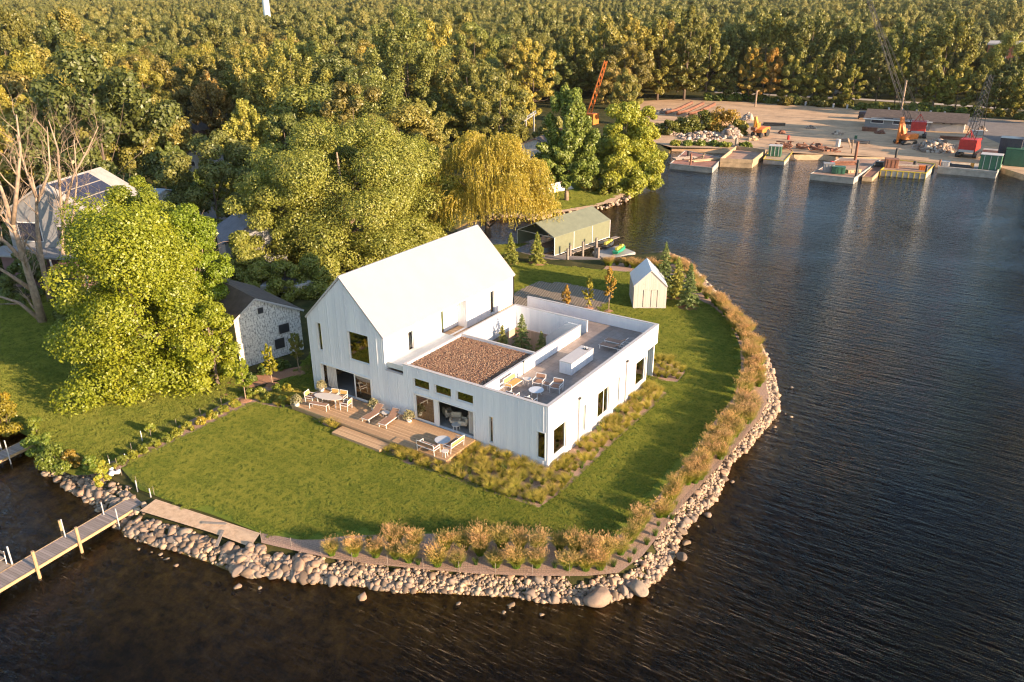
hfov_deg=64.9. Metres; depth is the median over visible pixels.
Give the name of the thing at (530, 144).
promontory house
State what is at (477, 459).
fountain grass
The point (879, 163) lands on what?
tool box
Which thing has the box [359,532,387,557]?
plume grass
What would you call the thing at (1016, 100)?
roadside tree
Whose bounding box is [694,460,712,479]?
plume grass
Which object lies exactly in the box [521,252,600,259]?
plank dock
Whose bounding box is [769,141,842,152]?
scrap heap
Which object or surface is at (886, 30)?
woodland tree
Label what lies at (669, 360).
fountain grass
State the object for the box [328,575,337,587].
rock
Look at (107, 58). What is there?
woodland tree
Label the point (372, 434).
terrace
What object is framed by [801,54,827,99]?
roadside tree
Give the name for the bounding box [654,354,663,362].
fountain grass
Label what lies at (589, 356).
door
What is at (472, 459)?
fountain grass
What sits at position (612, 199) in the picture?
promontory sand
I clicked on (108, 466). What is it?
weed tuft
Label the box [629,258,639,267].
plume grass
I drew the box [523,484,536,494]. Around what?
fountain grass
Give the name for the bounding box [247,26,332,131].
maple tree
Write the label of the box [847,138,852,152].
forked pole
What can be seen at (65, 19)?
oak tree
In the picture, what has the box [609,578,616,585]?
rock
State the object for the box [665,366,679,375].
fountain grass
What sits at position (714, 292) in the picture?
plume grass
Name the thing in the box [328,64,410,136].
maple tree
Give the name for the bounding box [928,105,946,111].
shrub
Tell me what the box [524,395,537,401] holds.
armchair
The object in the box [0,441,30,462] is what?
old dock
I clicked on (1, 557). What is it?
dock bench
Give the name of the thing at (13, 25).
oak tree
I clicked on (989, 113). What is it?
shrub
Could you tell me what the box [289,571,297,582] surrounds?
rock
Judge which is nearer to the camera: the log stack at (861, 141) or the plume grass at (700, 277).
the plume grass at (700, 277)
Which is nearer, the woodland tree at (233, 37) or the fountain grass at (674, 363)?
the fountain grass at (674, 363)
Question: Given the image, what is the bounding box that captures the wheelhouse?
[768,144,782,156]
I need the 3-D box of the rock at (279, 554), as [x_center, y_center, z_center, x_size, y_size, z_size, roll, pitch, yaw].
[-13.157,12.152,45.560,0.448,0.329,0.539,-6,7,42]
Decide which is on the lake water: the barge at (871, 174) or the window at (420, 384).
the barge at (871, 174)
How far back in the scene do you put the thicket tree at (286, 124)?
131.24 m
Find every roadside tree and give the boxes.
[709,54,736,93]
[737,47,763,100]
[757,47,783,96]
[776,51,806,96]
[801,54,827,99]
[819,50,849,100]
[838,63,866,99]
[863,52,891,101]
[888,47,911,103]
[900,60,930,101]
[918,57,952,106]
[943,63,972,107]
[960,64,992,106]
[982,73,1012,110]
[1001,71,1023,111]
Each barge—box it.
[670,150,720,174]
[719,146,765,169]
[763,151,792,167]
[810,158,880,185]
[862,159,884,183]
[879,160,935,180]
[937,162,1001,180]
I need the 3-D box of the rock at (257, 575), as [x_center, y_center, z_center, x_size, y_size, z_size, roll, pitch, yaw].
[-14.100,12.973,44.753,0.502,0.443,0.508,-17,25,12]
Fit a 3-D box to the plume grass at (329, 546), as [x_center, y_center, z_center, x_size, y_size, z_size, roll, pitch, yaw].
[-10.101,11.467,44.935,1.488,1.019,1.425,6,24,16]
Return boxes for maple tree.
[24,44,76,87]
[39,193,233,416]
[81,175,179,341]
[107,127,167,169]
[168,202,234,301]
[185,300,244,392]
[220,98,283,164]
[230,41,286,124]
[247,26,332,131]
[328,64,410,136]
[430,52,510,137]
[505,85,542,127]
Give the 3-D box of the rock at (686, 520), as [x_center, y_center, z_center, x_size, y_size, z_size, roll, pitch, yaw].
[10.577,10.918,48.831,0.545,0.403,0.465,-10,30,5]
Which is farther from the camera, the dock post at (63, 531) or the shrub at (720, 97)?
the shrub at (720, 97)
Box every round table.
[434,436,450,445]
[529,386,543,397]
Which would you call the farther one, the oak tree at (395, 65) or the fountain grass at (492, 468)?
the oak tree at (395, 65)
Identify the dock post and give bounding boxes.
[4,440,12,468]
[6,546,18,583]
[30,550,45,594]
[58,520,63,535]
[60,519,70,554]
[74,526,85,559]
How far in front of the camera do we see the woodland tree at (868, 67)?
267.26 m
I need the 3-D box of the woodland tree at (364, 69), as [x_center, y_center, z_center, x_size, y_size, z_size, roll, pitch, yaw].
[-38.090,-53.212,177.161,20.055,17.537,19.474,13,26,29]
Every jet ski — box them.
[601,238,613,248]
[612,243,624,253]
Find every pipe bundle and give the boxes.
[834,161,856,164]
[939,135,962,139]
[941,163,972,167]
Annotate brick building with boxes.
[987,40,1021,59]
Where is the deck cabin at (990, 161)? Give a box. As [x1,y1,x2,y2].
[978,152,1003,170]
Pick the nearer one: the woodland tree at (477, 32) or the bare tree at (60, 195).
the bare tree at (60, 195)
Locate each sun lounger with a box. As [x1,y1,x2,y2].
[362,403,384,422]
[378,408,400,428]
[599,342,623,351]
[604,337,629,345]
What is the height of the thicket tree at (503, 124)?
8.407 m
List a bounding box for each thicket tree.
[0,203,12,268]
[0,249,55,304]
[48,267,91,321]
[90,161,128,182]
[152,141,198,188]
[180,54,241,112]
[187,70,234,136]
[257,112,298,171]
[305,109,359,124]
[402,97,452,146]
[481,107,524,143]
[531,116,562,137]
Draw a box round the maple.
[441,103,469,139]
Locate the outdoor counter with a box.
[559,345,593,374]
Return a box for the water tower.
[262,0,270,16]
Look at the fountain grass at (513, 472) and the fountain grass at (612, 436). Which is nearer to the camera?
the fountain grass at (513, 472)
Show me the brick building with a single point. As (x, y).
(991, 42)
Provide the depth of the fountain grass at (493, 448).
54.99 m
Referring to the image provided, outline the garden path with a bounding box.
[209,366,309,402]
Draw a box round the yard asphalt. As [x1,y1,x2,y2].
[967,120,1023,146]
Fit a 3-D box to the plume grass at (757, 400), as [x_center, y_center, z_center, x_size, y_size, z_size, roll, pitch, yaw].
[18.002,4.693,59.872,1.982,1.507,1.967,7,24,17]
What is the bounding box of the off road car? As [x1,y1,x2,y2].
[858,111,865,118]
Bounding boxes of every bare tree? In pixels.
[0,93,47,322]
[0,107,56,301]
[19,93,130,264]
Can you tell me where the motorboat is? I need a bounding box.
[540,240,553,252]
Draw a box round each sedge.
[364,534,373,542]
[415,556,422,564]
[471,556,478,564]
[610,557,617,566]
[643,534,651,544]
[652,528,658,535]
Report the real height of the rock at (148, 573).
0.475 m
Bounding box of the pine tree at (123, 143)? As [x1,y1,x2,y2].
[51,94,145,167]
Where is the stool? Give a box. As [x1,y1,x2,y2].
[441,449,448,457]
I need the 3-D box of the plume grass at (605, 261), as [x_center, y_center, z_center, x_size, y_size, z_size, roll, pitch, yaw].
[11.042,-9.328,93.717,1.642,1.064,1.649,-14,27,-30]
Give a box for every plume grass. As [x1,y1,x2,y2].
[320,533,341,556]
[342,533,364,556]
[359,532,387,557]
[378,521,407,546]
[383,535,404,559]
[395,540,421,563]
[401,525,426,547]
[421,536,450,567]
[432,527,458,549]
[445,544,467,567]
[447,526,476,550]
[466,517,496,547]
[466,528,492,556]
[483,546,509,568]
[488,522,514,548]
[500,540,528,568]
[508,523,534,548]
[525,543,549,568]
[526,524,552,552]
[548,528,570,550]
[554,548,581,570]
[562,525,587,552]
[574,544,602,571]
[576,529,600,554]
[589,546,614,570]
[590,530,620,557]
[602,257,609,265]
[604,256,614,265]
[609,532,632,555]
[613,257,620,264]
[618,523,640,543]
[620,256,628,266]
[627,515,645,532]
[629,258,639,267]
[629,501,655,527]
[649,499,671,517]
[652,495,677,517]
[653,260,663,268]
[659,484,681,501]
[662,478,685,493]
[665,470,687,487]
[670,253,679,263]
[677,462,700,485]
[680,454,701,469]
[681,260,691,272]
[682,455,706,477]
[685,262,696,269]
[686,466,704,483]
[688,450,710,461]
[689,450,714,466]
[690,446,712,458]
[694,439,714,450]
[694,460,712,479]
[695,275,706,282]
[695,281,705,291]
[698,431,720,444]
[700,439,719,459]
[701,287,712,298]
[704,421,730,443]
[706,290,720,303]
[708,291,728,306]
[712,438,730,459]
[713,427,733,442]
[714,296,728,309]
[714,409,740,424]
[716,428,736,446]
[719,302,734,315]
[720,421,741,438]
[721,305,732,317]
[724,403,746,417]
[724,413,745,424]
[724,415,747,437]
[725,312,740,326]
[726,308,743,320]
[727,399,748,416]
[728,315,745,332]
[732,389,756,403]
[733,322,752,339]
[734,322,750,329]
[734,374,756,391]
[735,386,749,398]
[738,364,758,378]
[738,398,759,420]
[739,318,756,329]
[739,328,755,343]
[739,343,757,359]
[739,376,759,385]
[741,336,760,344]
[741,337,756,348]
[741,406,758,423]
[742,359,757,368]
[743,387,759,399]
[743,391,766,407]
[744,365,759,374]
[747,342,764,350]
[747,400,761,412]
[748,353,765,365]
[749,332,765,343]
[750,352,768,364]
[750,363,770,378]
[752,370,768,386]
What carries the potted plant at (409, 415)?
on the terrace
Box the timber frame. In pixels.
[688,153,719,161]
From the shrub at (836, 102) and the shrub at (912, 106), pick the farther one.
the shrub at (836, 102)
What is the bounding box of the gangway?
[561,236,618,254]
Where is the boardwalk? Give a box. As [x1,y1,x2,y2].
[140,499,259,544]
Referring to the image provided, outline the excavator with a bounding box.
[893,116,918,144]
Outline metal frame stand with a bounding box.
[524,110,535,131]
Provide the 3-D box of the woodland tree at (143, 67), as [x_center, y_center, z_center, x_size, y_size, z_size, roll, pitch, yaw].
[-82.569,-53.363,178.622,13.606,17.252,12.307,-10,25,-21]
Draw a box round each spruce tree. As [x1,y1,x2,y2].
[497,324,508,343]
[503,233,518,264]
[512,313,533,350]
[528,231,547,265]
[534,331,545,351]
[657,243,674,297]
[667,257,686,298]
[676,263,701,309]
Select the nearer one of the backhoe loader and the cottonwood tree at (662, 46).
the backhoe loader
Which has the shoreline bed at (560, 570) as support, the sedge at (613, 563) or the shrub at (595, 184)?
the sedge at (613, 563)
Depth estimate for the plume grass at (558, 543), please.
45.16 m
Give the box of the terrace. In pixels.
[290,389,475,464]
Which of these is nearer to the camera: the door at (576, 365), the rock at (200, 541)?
the rock at (200, 541)
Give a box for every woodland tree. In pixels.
[0,19,46,54]
[0,47,47,80]
[0,55,16,76]
[0,70,47,111]
[3,92,38,154]
[11,41,21,49]
[30,19,82,53]
[35,41,114,148]
[37,23,46,43]
[78,25,105,42]
[83,36,110,50]
[93,34,106,47]
[94,50,152,92]
[108,53,190,119]
[109,42,145,58]
[118,59,171,98]
[119,37,141,48]
[119,51,164,90]
[124,38,168,62]
[127,42,155,52]
[142,47,160,60]
[148,39,176,56]
[148,55,174,90]
[160,66,191,107]
[165,46,201,66]
[171,58,182,76]
[179,117,193,143]
[181,41,227,75]
[190,40,199,51]
[212,37,238,68]
[217,43,284,115]
[224,35,250,46]
[225,42,250,71]
[243,31,285,47]
[258,40,305,81]
[259,83,357,149]
[266,35,300,48]
[274,40,323,78]
[297,51,389,114]
[300,30,333,69]
[306,58,374,115]
[311,81,398,146]
[318,15,352,53]
[333,41,365,64]
[349,39,370,57]
[352,29,371,47]
[353,52,405,85]
[354,44,374,65]
[374,102,449,164]
[387,53,450,114]
[401,41,425,97]
[407,19,468,66]
[429,62,478,114]
[440,12,487,54]
[442,45,459,56]
[446,21,499,61]
[450,49,476,69]
[455,68,504,118]
[462,70,529,143]
[468,57,507,81]
[471,47,490,59]
[478,33,518,60]
[496,48,530,92]
[504,39,556,92]
[535,32,556,54]
[539,52,574,96]
[542,39,557,55]
[555,33,589,81]
[560,31,597,48]
[578,50,600,91]
[592,67,631,104]
[593,31,605,55]
[595,40,654,96]
[647,18,688,95]
[651,9,680,20]
[654,17,719,91]
[693,42,729,74]
[726,40,742,77]
[729,23,774,72]
[751,45,786,84]
[774,28,832,76]
[833,20,865,47]
[855,50,890,84]
[856,30,904,65]
[878,27,911,46]
[911,32,933,75]
[941,49,974,85]
[977,30,1023,89]
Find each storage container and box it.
[998,136,1023,163]
[1003,147,1023,166]
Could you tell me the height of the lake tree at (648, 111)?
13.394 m
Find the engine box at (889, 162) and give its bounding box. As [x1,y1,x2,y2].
[884,157,899,167]
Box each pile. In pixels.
[566,248,568,259]
[581,241,583,255]
[595,237,597,247]
[597,247,599,257]
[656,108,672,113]
[666,127,683,135]
[678,130,726,140]
[720,125,743,138]
[741,112,753,120]
[854,141,858,159]
[855,160,859,175]
[911,138,957,153]
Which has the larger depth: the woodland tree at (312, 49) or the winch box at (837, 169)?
the woodland tree at (312, 49)
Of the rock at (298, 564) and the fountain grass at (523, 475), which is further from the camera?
the fountain grass at (523, 475)
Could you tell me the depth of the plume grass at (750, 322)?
74.34 m
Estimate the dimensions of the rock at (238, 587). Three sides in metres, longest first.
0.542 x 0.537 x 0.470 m
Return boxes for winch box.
[823,162,834,172]
[831,165,845,173]
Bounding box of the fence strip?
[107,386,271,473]
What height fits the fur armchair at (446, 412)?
0.820 m
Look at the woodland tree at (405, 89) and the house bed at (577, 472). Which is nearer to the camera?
the house bed at (577, 472)
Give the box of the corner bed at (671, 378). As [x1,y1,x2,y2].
[652,361,684,381]
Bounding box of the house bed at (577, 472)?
[258,388,665,506]
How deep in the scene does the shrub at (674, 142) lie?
170.79 m
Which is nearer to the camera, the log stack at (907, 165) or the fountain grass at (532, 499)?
the fountain grass at (532, 499)
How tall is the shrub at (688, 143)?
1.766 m
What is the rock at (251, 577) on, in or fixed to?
on the ground at (794, 544)
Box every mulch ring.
[239,397,252,402]
[266,382,278,387]
[293,370,304,375]
[679,305,696,310]
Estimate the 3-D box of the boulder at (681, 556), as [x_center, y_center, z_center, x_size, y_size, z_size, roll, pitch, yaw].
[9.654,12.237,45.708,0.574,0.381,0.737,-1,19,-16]
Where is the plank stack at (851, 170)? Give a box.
[845,168,861,172]
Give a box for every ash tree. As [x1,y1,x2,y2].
[222,150,336,262]
[244,113,445,272]
[355,134,465,230]
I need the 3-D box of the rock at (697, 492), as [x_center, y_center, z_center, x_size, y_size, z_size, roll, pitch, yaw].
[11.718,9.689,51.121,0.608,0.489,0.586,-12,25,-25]
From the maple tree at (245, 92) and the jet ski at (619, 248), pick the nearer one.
the jet ski at (619, 248)
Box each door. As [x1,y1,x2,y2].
[319,362,372,401]
[413,392,474,438]
[441,311,443,332]
[573,360,578,372]
[580,355,585,367]
[586,351,591,363]
[643,290,650,306]
[651,290,656,306]
[935,123,957,131]
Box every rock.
[60,481,66,488]
[77,476,86,484]
[86,488,93,497]
[90,485,96,490]
[94,490,101,498]
[108,501,117,507]
[109,497,121,503]
[125,520,133,525]
[131,521,144,531]
[134,530,139,536]
[139,527,149,532]
[139,532,148,540]
[144,569,153,577]
[145,537,157,542]
[151,523,158,528]
[154,532,163,538]
[166,535,176,542]
[166,543,173,549]
[167,526,177,535]
[173,564,179,570]
[174,536,182,543]
[178,528,192,535]
[179,541,186,548]
[183,534,191,540]
[187,541,194,548]
[189,534,200,540]
[192,547,198,554]
[197,539,205,544]
[203,537,210,546]
[220,541,234,552]
[228,545,239,554]
[229,553,235,559]
[232,583,242,591]
[235,555,246,562]
[239,567,251,576]
[242,550,253,554]
[245,542,253,548]
[246,544,254,550]
[247,570,256,579]
[251,565,259,570]
[254,544,266,552]
[254,571,261,577]
[257,586,263,593]
[262,560,267,567]
[267,563,274,570]
[267,567,283,579]
[274,561,282,569]
[275,552,283,557]
[281,564,289,572]
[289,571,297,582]
[292,557,304,571]
[297,570,308,584]
[302,556,311,562]
[306,566,312,574]
[310,560,320,567]
[312,572,319,579]
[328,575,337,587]
[344,561,351,566]
[346,578,353,583]
[356,592,366,604]
[368,582,373,589]
[374,579,381,585]
[404,582,411,588]
[440,588,446,593]
[443,618,448,623]
[448,578,454,584]
[453,601,460,609]
[499,610,506,619]
[506,575,514,579]
[506,602,514,610]
[523,589,534,598]
[533,576,543,584]
[538,613,544,619]
[540,592,545,598]
[545,588,550,594]
[550,578,557,583]
[551,595,559,604]
[557,637,565,641]
[572,597,581,605]
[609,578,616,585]
[611,590,617,600]
[611,615,623,623]
[619,584,628,595]
[640,560,648,566]
[676,526,687,535]
[682,517,690,523]
[682,540,690,547]
[690,515,696,522]
[693,490,701,494]
[703,512,711,518]
[719,469,728,474]
[731,515,739,523]
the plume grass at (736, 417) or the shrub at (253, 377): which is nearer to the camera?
the plume grass at (736, 417)
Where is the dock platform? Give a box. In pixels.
[0,560,11,571]
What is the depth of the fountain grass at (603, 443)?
55.63 m
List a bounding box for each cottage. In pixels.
[194,279,303,367]
[215,212,287,278]
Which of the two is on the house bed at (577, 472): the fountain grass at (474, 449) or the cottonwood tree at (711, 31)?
the fountain grass at (474, 449)
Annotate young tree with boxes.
[232,353,251,398]
[261,343,277,383]
[288,332,304,371]
[561,285,571,303]
[581,275,594,306]
[603,267,616,310]
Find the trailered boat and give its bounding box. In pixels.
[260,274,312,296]
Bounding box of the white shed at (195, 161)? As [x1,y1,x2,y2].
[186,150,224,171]
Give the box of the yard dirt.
[639,98,1023,173]
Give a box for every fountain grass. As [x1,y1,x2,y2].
[255,393,263,401]
[280,397,291,404]
[322,415,338,424]
[326,419,341,428]
[392,443,402,449]
[392,447,410,459]
[403,446,416,455]
[410,449,423,459]
[414,459,427,465]
[421,457,433,467]
[432,457,442,465]
[433,462,446,473]
[445,459,465,469]
[445,464,462,475]
[454,450,472,460]
[454,458,467,466]
[454,469,467,478]
[462,447,472,454]
[462,455,478,463]
[467,442,480,451]
[468,474,477,482]
[469,462,485,473]
[471,441,481,447]
[474,452,487,463]
[475,464,490,475]
[477,444,491,456]
[478,459,492,470]
[480,478,496,489]
[482,472,495,484]
[484,444,497,452]
[484,462,498,472]
[491,447,503,457]
[493,459,504,467]
[495,465,502,472]
[495,471,507,478]
[497,449,516,459]
[497,478,511,487]
[501,484,516,496]
[502,471,518,480]
[506,465,522,476]
[506,479,521,490]
[507,458,523,469]
[509,475,526,484]
[513,454,531,463]
[517,468,529,480]
[517,491,527,498]
[519,460,531,468]
[523,459,539,468]
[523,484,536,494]
[523,487,541,502]
[525,464,540,473]
[529,467,543,475]
[532,474,539,480]
[532,487,552,497]
[533,492,549,503]
[535,475,551,484]
[541,467,558,478]
[543,480,558,489]
[543,483,563,495]
[549,474,558,483]
[550,461,560,470]
[551,459,563,466]
[556,473,572,485]
[558,454,574,466]
[559,460,569,469]
[565,450,579,460]
[568,462,580,470]
[574,439,584,447]
[576,451,591,462]
[579,440,594,451]
[581,433,592,441]
[586,452,595,460]
[588,430,603,441]
[593,437,608,446]
[599,421,612,430]
[600,414,616,423]
[606,424,620,432]
[606,432,617,439]
[607,412,619,421]
[609,419,619,425]
[612,423,626,434]
[620,419,631,428]
[621,405,631,413]
[622,415,632,421]
[628,410,641,419]
[629,390,639,398]
[633,390,646,396]
[633,405,643,412]
[637,400,652,408]
[640,387,652,394]
[642,394,652,400]
[643,378,654,386]
[646,385,657,393]
[648,390,661,400]
[652,369,666,376]
[654,352,669,360]
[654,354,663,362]
[658,360,668,366]
[659,370,671,377]
[662,363,674,370]
[664,355,674,363]
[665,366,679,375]
[670,360,678,367]
[673,371,682,378]
[676,363,685,371]
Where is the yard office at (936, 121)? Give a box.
[863,109,969,132]
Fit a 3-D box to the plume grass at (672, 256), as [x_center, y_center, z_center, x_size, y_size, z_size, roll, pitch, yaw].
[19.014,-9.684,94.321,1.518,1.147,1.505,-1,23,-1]
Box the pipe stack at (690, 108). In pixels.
[665,101,715,115]
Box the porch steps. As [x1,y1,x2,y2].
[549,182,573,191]
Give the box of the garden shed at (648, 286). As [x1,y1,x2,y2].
[629,258,667,308]
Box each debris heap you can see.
[746,135,758,140]
[805,125,816,128]
[831,130,843,134]
[874,129,884,133]
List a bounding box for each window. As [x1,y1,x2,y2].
[17,222,43,241]
[56,225,72,240]
[256,306,263,314]
[262,242,273,254]
[273,336,285,349]
[277,322,289,334]
[315,321,323,351]
[347,330,370,365]
[407,329,414,349]
[412,377,429,392]
[434,383,451,398]
[455,390,473,405]
[488,415,493,443]
[490,289,494,314]
[536,430,545,460]
[553,419,566,457]
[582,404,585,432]
[596,384,609,420]
[616,376,619,403]
[634,355,645,387]
[870,117,883,123]
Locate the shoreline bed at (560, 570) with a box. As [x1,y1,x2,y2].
[261,263,767,575]
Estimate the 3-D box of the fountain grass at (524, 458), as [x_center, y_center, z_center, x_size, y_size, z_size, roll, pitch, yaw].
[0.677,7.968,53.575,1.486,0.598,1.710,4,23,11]
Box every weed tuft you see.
[102,463,117,471]
[115,455,127,465]
[127,449,137,459]
[136,443,148,454]
[147,438,161,447]
[159,432,174,442]
[170,427,182,437]
[180,421,194,430]
[194,416,205,424]
[205,410,217,419]
[217,404,229,414]
[228,399,241,407]
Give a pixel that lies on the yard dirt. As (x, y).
(825, 121)
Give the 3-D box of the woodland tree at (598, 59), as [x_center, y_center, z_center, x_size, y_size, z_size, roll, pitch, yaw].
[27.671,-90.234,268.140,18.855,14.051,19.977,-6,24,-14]
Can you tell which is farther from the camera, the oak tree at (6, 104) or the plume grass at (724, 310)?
the oak tree at (6, 104)
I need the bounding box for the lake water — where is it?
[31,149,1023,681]
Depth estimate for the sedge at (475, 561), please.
44.11 m
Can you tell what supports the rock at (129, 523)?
on the ground at (794, 544)
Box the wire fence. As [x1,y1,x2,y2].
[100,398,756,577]
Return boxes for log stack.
[672,156,697,159]
[763,122,784,125]
[838,138,869,143]
[898,164,918,166]
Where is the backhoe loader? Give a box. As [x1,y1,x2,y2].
[751,116,769,137]
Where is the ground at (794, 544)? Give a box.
[0,72,1023,681]
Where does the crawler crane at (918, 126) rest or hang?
on the yard dirt
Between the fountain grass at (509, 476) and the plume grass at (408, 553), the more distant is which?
the fountain grass at (509, 476)
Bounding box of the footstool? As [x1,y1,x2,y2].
[541,381,551,386]
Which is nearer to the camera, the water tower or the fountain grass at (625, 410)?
the fountain grass at (625, 410)
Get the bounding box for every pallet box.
[862,126,877,131]
[970,130,982,135]
[983,148,997,152]
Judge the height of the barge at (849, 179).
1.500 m
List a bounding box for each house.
[0,167,137,290]
[137,187,176,218]
[305,225,658,467]
[521,128,562,177]
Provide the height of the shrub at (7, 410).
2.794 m
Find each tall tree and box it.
[712,23,760,83]
[738,10,796,89]
[782,9,841,88]
[830,22,879,91]
[869,17,929,96]
[915,9,980,95]
[942,32,987,84]
[967,53,1000,90]
[992,61,1023,98]
[1000,55,1017,68]
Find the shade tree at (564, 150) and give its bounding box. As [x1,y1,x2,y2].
[535,85,600,200]
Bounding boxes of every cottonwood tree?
[552,25,595,94]
[578,14,626,100]
[609,13,652,89]
[639,18,687,99]
[663,4,710,99]
[688,18,729,91]
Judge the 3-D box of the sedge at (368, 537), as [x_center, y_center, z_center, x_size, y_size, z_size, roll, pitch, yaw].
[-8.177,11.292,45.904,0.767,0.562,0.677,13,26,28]
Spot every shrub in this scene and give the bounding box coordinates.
[0,391,12,406]
[0,395,23,436]
[20,432,51,456]
[26,416,42,434]
[33,441,71,474]
[61,449,82,467]
[81,454,96,470]
[93,459,111,487]
[144,422,155,434]
[169,181,197,192]
[193,168,203,186]
[198,178,232,198]
[219,178,239,198]
[242,388,255,398]
[244,371,257,382]
[253,386,266,396]
[256,364,269,375]
[260,391,273,402]
[271,383,282,392]
[274,394,287,404]
[276,358,290,370]
[281,383,293,392]
[581,176,599,192]
[596,177,621,195]
[653,119,681,134]
[669,139,683,145]
[675,114,704,133]
[683,140,693,145]
[693,139,706,145]
[694,109,719,129]
[703,92,714,100]
[704,106,740,131]
[706,140,719,146]
[713,93,728,100]
[718,141,732,146]
[726,92,742,101]
[730,119,748,135]
[738,141,752,147]
[742,92,751,100]
[749,93,766,102]
[764,97,780,103]
[777,96,792,105]
[790,95,805,104]
[802,95,816,105]
[815,100,829,107]
[828,98,842,106]
[839,98,854,107]
[852,102,867,109]
[864,101,883,109]
[881,102,893,109]
[890,103,905,109]
[903,102,924,110]
[917,102,931,111]
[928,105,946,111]
[945,106,955,112]
[953,107,968,113]
[966,105,981,115]
[975,108,996,116]
[994,106,1006,116]
[1005,108,1017,116]
[1014,111,1023,119]
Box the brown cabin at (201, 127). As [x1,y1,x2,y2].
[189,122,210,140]
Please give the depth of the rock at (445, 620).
41.75 m
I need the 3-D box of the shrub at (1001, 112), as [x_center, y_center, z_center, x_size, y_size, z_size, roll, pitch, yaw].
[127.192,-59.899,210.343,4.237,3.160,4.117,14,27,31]
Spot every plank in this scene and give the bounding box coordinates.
[201,522,226,524]
[215,530,223,546]
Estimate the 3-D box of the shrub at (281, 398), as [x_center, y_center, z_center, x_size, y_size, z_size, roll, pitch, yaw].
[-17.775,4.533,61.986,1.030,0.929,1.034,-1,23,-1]
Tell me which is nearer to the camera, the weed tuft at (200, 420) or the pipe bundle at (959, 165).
the weed tuft at (200, 420)
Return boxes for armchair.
[304,389,314,401]
[330,388,338,394]
[336,389,347,403]
[340,398,351,411]
[442,406,451,419]
[449,411,461,422]
[458,416,468,427]
[506,390,519,395]
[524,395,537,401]
[532,372,545,386]
[549,377,563,393]
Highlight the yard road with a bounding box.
[715,91,995,107]
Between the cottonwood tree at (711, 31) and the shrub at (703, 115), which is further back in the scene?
the cottonwood tree at (711, 31)
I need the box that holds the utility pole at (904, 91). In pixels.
[900,80,906,109]
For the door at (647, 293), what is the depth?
80.27 m
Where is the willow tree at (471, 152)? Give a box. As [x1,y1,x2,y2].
[419,130,563,238]
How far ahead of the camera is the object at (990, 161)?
143.71 m
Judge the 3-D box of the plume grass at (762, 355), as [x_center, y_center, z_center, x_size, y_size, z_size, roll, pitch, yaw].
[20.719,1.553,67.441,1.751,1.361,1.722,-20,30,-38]
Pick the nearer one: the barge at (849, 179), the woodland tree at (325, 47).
the barge at (849, 179)
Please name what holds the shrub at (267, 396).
on the house bed at (577, 472)
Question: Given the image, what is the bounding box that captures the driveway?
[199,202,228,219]
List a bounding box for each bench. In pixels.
[0,550,6,563]
[309,401,328,411]
[416,438,439,455]
[443,435,463,453]
[503,372,522,389]
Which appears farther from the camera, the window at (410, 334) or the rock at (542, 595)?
the window at (410, 334)
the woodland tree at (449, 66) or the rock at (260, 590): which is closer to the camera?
the rock at (260, 590)
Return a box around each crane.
[585,60,607,124]
[867,0,926,137]
[955,74,994,158]
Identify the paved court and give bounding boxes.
[514,281,612,310]
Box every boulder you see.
[232,565,242,577]
[583,586,610,607]
[628,579,648,596]
[645,592,658,605]
[676,552,686,560]
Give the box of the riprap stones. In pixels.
[40,188,800,630]
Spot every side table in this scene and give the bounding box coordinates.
[381,410,389,415]
[523,377,531,384]
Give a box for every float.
[592,245,634,258]
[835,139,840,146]
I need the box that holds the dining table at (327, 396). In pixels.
[314,393,341,408]
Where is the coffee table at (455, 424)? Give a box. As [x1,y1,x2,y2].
[451,422,460,429]
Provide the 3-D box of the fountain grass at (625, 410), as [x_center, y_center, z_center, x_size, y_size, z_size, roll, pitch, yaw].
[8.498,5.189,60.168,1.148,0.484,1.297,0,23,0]
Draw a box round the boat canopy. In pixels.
[517,206,609,255]
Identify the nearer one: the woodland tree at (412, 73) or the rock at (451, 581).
the rock at (451, 581)
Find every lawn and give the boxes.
[0,297,245,475]
[121,243,740,539]
[529,182,614,210]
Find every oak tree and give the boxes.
[0,5,53,57]
[0,84,30,152]
[22,4,98,50]
[362,4,453,117]
[511,37,556,101]
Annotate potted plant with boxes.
[290,393,301,405]
[316,379,326,391]
[367,398,378,409]
[403,410,415,421]
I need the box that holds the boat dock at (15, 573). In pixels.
[0,498,140,592]
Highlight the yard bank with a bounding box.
[672,147,1023,179]
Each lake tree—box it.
[592,131,623,185]
[596,101,653,197]
[615,140,663,195]
[625,105,667,185]
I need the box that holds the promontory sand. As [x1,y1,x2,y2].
[545,193,624,212]
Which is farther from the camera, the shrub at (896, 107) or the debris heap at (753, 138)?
the shrub at (896, 107)
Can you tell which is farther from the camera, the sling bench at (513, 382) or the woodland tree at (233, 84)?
the woodland tree at (233, 84)
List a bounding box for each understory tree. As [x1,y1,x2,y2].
[228,230,273,282]
[244,260,271,292]
[264,260,308,302]
[295,252,340,299]
[338,230,395,272]
[400,214,446,244]
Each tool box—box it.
[875,161,883,166]
[919,165,925,170]
[941,160,949,166]
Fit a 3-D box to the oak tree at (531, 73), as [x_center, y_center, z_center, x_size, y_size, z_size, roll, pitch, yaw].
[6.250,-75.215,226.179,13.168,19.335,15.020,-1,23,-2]

